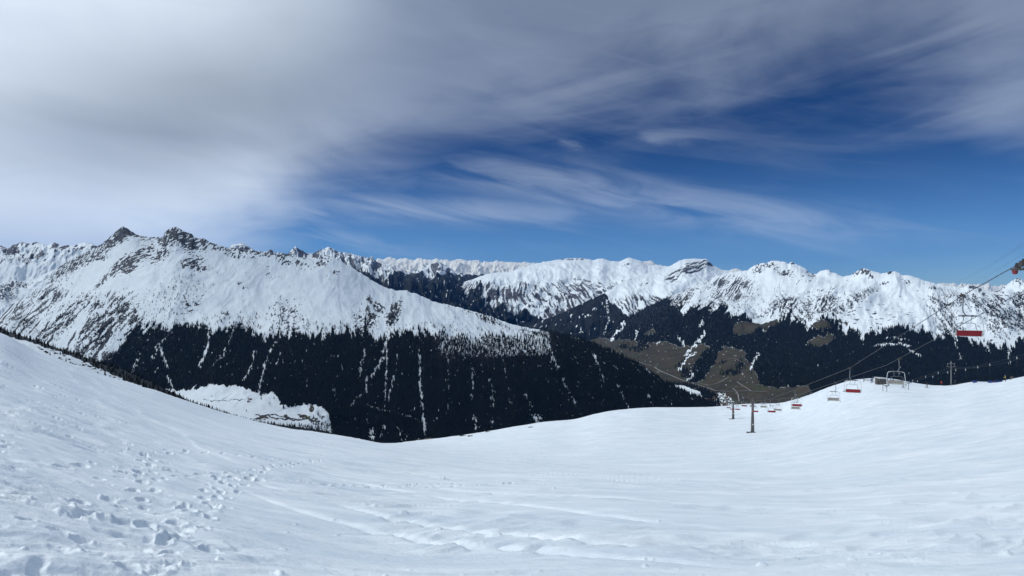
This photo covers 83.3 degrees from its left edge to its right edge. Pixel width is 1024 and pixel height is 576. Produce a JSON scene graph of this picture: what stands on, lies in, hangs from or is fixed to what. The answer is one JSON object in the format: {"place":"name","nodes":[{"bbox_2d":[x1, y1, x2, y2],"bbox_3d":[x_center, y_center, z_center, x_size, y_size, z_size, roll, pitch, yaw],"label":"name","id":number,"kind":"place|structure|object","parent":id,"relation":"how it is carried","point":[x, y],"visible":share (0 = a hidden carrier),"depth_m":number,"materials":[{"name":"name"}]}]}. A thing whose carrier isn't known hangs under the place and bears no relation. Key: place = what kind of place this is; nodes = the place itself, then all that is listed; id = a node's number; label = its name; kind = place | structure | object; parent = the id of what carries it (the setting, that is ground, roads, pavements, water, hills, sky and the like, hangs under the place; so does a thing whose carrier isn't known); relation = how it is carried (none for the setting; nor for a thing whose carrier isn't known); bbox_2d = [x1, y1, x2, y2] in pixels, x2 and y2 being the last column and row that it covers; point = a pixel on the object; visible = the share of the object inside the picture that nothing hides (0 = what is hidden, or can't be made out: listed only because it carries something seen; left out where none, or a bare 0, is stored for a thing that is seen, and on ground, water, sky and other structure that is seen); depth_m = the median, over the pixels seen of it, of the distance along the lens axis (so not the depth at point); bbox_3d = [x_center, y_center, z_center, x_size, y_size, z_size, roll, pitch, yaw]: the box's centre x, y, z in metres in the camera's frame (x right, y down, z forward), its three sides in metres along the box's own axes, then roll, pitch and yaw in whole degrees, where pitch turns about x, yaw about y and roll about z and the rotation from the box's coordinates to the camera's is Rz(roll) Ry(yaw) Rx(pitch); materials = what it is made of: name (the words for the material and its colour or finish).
{"place":"outdoors","nodes":[
{"label":"outdoors","id":0,"kind":"place"},
{"bbox_2d":[0,242,96,314],"bbox_3d":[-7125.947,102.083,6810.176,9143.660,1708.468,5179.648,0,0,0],"label":"valley head mountains","id":1,"kind":"structure","parent":0,"point":[26,268],"depth_m":7802.08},
{"bbox_2d":[1,330,336,434],"bbox_3d":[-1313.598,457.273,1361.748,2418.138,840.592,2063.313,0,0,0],"label":"forest flank","id":2,"kind":"object","parent":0,"point":[75,361],"visible":0.09,"depth_m":790.78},
{"bbox_2d":[0,327,370,440],"bbox_3d":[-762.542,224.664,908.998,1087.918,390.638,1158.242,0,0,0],"label":"flank forest","id":3,"kind":"object","parent":2,"relation":"on","point":[131,379],"visible":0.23,"depth_m":937.34,"materials":[{"name":"green plant"}]},
{"bbox_2d":[0,226,706,442],"bbox_3d":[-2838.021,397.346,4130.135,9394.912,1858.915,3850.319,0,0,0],"label":"forested mountain","id":4,"kind":"structure","parent":0,"point":[331,291],"depth_m":3826.84,"materials":[{"name":"white snow"}]},
{"bbox_2d":[4,267,534,357],"bbox_3d":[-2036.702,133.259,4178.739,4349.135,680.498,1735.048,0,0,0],"label":"open woodland","id":5,"kind":"object","parent":4,"relation":"on","point":[95,333],"visible":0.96,"depth_m":3796.83,"materials":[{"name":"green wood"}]},
{"bbox_2d":[264,420,396,442],"bbox_3d":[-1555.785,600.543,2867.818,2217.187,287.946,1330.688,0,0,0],"label":"valley foot forest","id":6,"kind":"object","parent":4,"relation":"on","point":[327,425],"visible":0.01,"depth_m":2640.55,"materials":[{"name":"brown wood"}]},
{"bbox_2d":[102,319,714,442],"bbox_3d":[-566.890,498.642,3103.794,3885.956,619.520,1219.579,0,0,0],"label":"mountain forest","id":7,"kind":"object","parent":4,"relation":"on","point":[522,380],"visible":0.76,"depth_m":3061.55,"materials":[{"name":"green plant"}]},
{"bbox_2d":[414,329,562,377],"bbox_3d":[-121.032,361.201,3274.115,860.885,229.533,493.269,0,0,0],"label":"larch belt","id":8,"kind":"object","parent":4,"relation":"on","point":[452,344],"visible":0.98,"depth_m":3169.15,"materials":[{"name":"plant"}]},
{"bbox_2d":[230,243,529,322],"bbox_3d":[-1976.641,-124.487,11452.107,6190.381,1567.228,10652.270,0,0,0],"label":"rocky range","id":9,"kind":"structure","parent":0,"point":[439,282],"depth_m":10068.27,"materials":[{"name":"white snow"}]},
{"bbox_2d":[0,333,1023,575],"bbox_3d":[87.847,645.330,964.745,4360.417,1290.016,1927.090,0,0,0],"label":"snow slope","id":10,"kind":"structure","parent":0,"point":[101,475],"depth_m":14.03,"materials":[{"name":"white snow"}]},
{"bbox_2d":[725,399,739,418],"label":"lift tower","id":11,"kind":"structure","parent":10,"relation":"on","point":[732,407],"depth_m":261.75,"materials":[{"name":"metal"}]},
{"bbox_2d":[731,291,1023,401],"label":"wire rope","id":12,"kind":"object","parent":11,"relation":"attached to","point":[919,347],"visible":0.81,"depth_m":59.31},
{"bbox_2d":[827,381,840,401],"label":"lift chair","id":13,"kind":"object","parent":12,"relation":"hanging from","point":[833,399],"visible":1,"depth_m":96.02,"materials":[{"name":"metal"}]},
{"bbox_2d":[886,358,906,385],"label":"lift chair","id":14,"kind":"object","parent":12,"relation":"hanging from","point":[896,382],"visible":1,"depth_m":68.09,"materials":[{"name":"metal"}]},
{"bbox_2d":[742,392,761,432],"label":"lift tower","id":15,"kind":"structure","parent":10,"relation":"on","point":[752,418],"depth_m":189.68,"materials":[{"name":"metal"}]},
{"bbox_2d":[728,266,1014,402],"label":"wire rope","id":16,"kind":"object","parent":15,"relation":"attached to","point":[908,330],"visible":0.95,"depth_m":51.13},
{"bbox_2d":[791,389,802,406],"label":"lift chair","id":17,"kind":"object","parent":16,"relation":"hanging from","point":[799,405],"visible":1,"depth_m":106.72,"materials":[{"name":"metal"}]},
{"bbox_2d":[843,367,861,392],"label":"lift chair","id":18,"kind":"object","parent":16,"relation":"hanging from","point":[853,390],"visible":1,"depth_m":71.81,"materials":[{"name":"metal"}]},
{"bbox_2d":[950,292,983,336],"bbox_3d":[34.017,1.983,43.050,2.000,3.316,0.784,0,0,16],"label":"lift chair","id":19,"kind":"object","parent":16,"relation":"hanging from","point":[966,333],"visible":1,"depth_m":42.83,"materials":[{"name":"metal"}]},
{"bbox_2d":[874,377,888,384],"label":"lift hut","id":20,"kind":"object","parent":10,"relation":"on","point":[881,379],"visible":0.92,"depth_m":210.22,"materials":[{"name":"brown wood"}]},
{"bbox_2d":[946,361,955,385],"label":"drag lift pylon","id":21,"kind":"object","parent":10,"relation":"on","point":[951,363],"visible":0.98,"depth_m":213.92,"materials":[{"name":"metal"}]},
{"bbox_2d":[1010,259,1023,273],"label":"lift tower","id":22,"kind":"structure","parent":10,"relation":"on","point":[1018,266],"depth_m":35.55,"materials":[{"name":"metal"}]},
{"bbox_2d":[0,0,1023,285],"label":"sky","id":23,"kind":"structure","parent":0,"point":[842,137],"materials":[{"name":"blue"}]},
{"bbox_2d":[461,258,668,326],"bbox_3d":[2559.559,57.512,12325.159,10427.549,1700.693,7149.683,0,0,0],"label":"streaked range","id":24,"kind":"structure","parent":0,"point":[542,291],"depth_m":10444.57,"materials":[{"name":"white snow"}]},
{"bbox_2d":[526,259,731,340],"bbox_3d":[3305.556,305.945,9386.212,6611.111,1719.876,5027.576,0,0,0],"label":"tilted peak range","id":25,"kind":"structure","parent":0,"point":[600,315],"depth_m":8656.15,"materials":[{"name":"white snow"}]},
{"bbox_2d":[376,257,1005,291],"bbox_3d":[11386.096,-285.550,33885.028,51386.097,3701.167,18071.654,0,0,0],"label":"distant peaks","id":26,"kind":"object","parent":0,"point":[476,267],"visible":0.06,"depth_m":38130.02,"materials":[{"name":"white snow"}]},
{"bbox_2d":[654,367,761,391],"bbox_3d":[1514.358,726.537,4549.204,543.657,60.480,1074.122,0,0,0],"label":"road","id":27,"kind":"structure","parent":0,"point":[689,382],"depth_m":4613.52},
{"bbox_2d":[589,261,1023,405],"bbox_3d":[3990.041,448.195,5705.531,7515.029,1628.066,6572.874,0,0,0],"label":"valley mountain","id":28,"kind":"structure","parent":0,"point":[896,298],"depth_m":5522.14,"materials":[{"name":"white snow"}]},
{"bbox_2d":[591,296,1023,405],"bbox_3d":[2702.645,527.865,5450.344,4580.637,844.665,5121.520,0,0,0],"label":"valley forest","id":29,"kind":"object","parent":28,"relation":"on","point":[1014,367],"visible":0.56,"depth_m":4399.68,"materials":[{"name":"plant"}]},
{"bbox_2d":[669,277,1023,347],"bbox_3d":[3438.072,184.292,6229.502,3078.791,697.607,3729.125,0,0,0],"label":"slope woodland","id":30,"kind":"object","parent":28,"relation":"on","point":[972,295],"visible":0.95,"depth_m":5340.51,"materials":[{"name":"plant"}]}
]}

